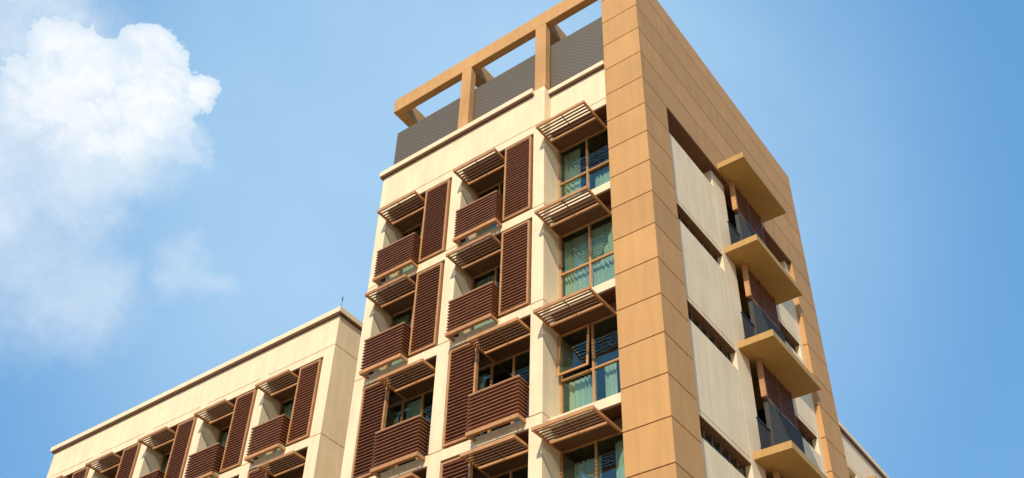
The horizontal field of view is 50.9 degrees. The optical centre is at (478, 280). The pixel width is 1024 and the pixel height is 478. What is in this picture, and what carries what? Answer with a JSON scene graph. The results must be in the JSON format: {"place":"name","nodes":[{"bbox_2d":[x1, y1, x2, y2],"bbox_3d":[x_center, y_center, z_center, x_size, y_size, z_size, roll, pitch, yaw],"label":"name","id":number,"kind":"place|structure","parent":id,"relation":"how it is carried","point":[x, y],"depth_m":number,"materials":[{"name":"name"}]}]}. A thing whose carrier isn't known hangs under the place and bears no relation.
{"place":"outdoors","nodes":[
{"label":"outdoors","id":0,"kind":"place"},
{"bbox_2d":[46,297,362,477],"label":"apartment block","id":1,"kind":"structure","parent":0,"point":[279,406],"depth_m":35.10,"materials":[{"name":"paint"}]},
{"bbox_2d":[159,452,170,472],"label":"window","id":2,"kind":"structure","parent":1,"relation":"in","point":[163,458],"depth_m":38.05,"materials":[{"name":"brown wood"}]},
{"bbox_2d":[208,425,229,477],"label":"window","id":3,"kind":"structure","parent":1,"relation":"in","point":[225,436],"depth_m":36.59,"materials":[{"name":"brown wood"}]},
{"bbox_2d":[270,396,294,453],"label":"window","id":4,"kind":"structure","parent":1,"relation":"in","point":[288,409],"depth_m":35.12,"materials":[{"name":"brown wood"}]},
{"bbox_2d":[0,0,1023,477],"label":"sky","id":5,"kind":"structure","parent":0,"point":[187,186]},
{"bbox_2d":[340,0,849,477],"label":"apartment tower","id":6,"kind":"structure","parent":0,"point":[588,259],"depth_m":28.35,"materials":[{"name":"beige concrete"}]},
{"bbox_2d":[371,388,433,476],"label":"window","id":7,"kind":"structure","parent":6,"relation":"in","point":[415,408],"depth_m":28.48,"materials":[{"name":"brown wood"}]},
{"bbox_2d":[384,285,442,368],"bbox_3d":[-1.524,1.465,29.984,2.552,2.960,0.235,-25,-48,29],"label":"window","id":8,"kind":"structure","parent":6,"relation":"in","point":[405,319],"depth_m":31.01,"materials":[{"name":"brown wood"}]},
{"bbox_2d":[396,204,449,275],"bbox_3d":[-1.378,-1.042,32.126,2.552,2.960,0.235,-25,-48,29],"label":"window","id":9,"kind":"structure","parent":6,"relation":"in","point":[417,233],"depth_m":33.01,"materials":[{"name":"brown wood"}]},
{"bbox_2d":[464,349,529,441],"bbox_3d":[0.684,2.875,26.399,2.552,2.960,0.235,-25,-48,29],"label":"window","id":10,"kind":"structure","parent":6,"relation":"in","point":[485,363],"depth_m":27.25,"materials":[{"name":"brown wood"}]},
{"bbox_2d":[468,241,531,331],"bbox_3d":[0.830,0.369,28.541,2.552,2.960,0.235,-25,-48,29],"label":"window","id":11,"kind":"structure","parent":6,"relation":"in","point":[487,280],"depth_m":29.48,"materials":[{"name":"brown wood"}]},
{"bbox_2d":[473,464,527,477],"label":"window","id":12,"kind":"structure","parent":6,"relation":"in","point":[476,473],"depth_m":24.95,"materials":[{"name":"brown wood"}]},
{"bbox_2d":[474,180,532,236],"bbox_3d":[0.945,-2.164,30.654,2.552,2.960,0.135,-25,-48,29],"label":"window","id":13,"kind":"structure","parent":6,"relation":"in","point":[499,184],"depth_m":31.61,"materials":[{"name":"brown wood"}]},
{"bbox_2d":[558,119,609,203],"bbox_3d":[3.036,-3.097,29.420,1.892,2.960,0.234,-25,-48,29],"label":"window","id":14,"kind":"structure","parent":6,"relation":"in","point":[572,165],"depth_m":29.75,"materials":[{"name":"teal wood"}]},
{"bbox_2d":[559,203,614,297],"bbox_3d":[2.889,-0.591,27.277,1.892,2.960,0.232,-25,-48,29],"label":"window","id":15,"kind":"structure","parent":6,"relation":"in","point":[589,257],"depth_m":27.44,"materials":[{"name":"teal wood"}]},
{"bbox_2d":[557,302,618,414],"bbox_3d":[2.695,1.873,25.090,1.892,2.960,0.395,-25,-48,29],"label":"window","id":16,"kind":"structure","parent":6,"relation":"in","point":[582,392],"depth_m":25.04,"materials":[{"name":"teal wood"}]},
{"bbox_2d":[560,418,624,477],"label":"window","id":17,"kind":"structure","parent":6,"relation":"in","point":[592,468],"depth_m":23.51,"materials":[{"name":"brown wood"}]},
{"bbox_2d":[676,202,721,262],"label":"strip window","id":18,"kind":"structure","parent":6,"relation":"in","point":[682,216],"depth_m":28.87,"materials":[{"name":"brown glass"}]},
{"bbox_2d":[687,301,734,361],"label":"strip window","id":19,"kind":"structure","parent":6,"relation":"in","point":[724,346],"depth_m":26.73,"materials":[{"name":"brown glass"}]},
{"bbox_2d":[699,415,750,477],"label":"strip window","id":20,"kind":"structure","parent":6,"relation":"in","point":[713,434],"depth_m":24.57,"materials":[{"name":"brown glass"}]},
{"bbox_2d":[779,322,798,351],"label":"strip window","id":21,"kind":"structure","parent":6,"relation":"in","point":[789,339],"depth_m":32.14,"materials":[{"name":"brown glass"}]},
{"bbox_2d":[795,415,816,448],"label":"strip window","id":22,"kind":"structure","parent":6,"relation":"in","point":[806,432],"depth_m":29.98,"materials":[{"name":"brown glass"}]},
{"bbox_2d":[838,420,889,477],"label":"block","id":23,"kind":"structure","parent":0,"point":[861,462],"depth_m":39.18,"materials":[{"name":"paint"}]}
]}

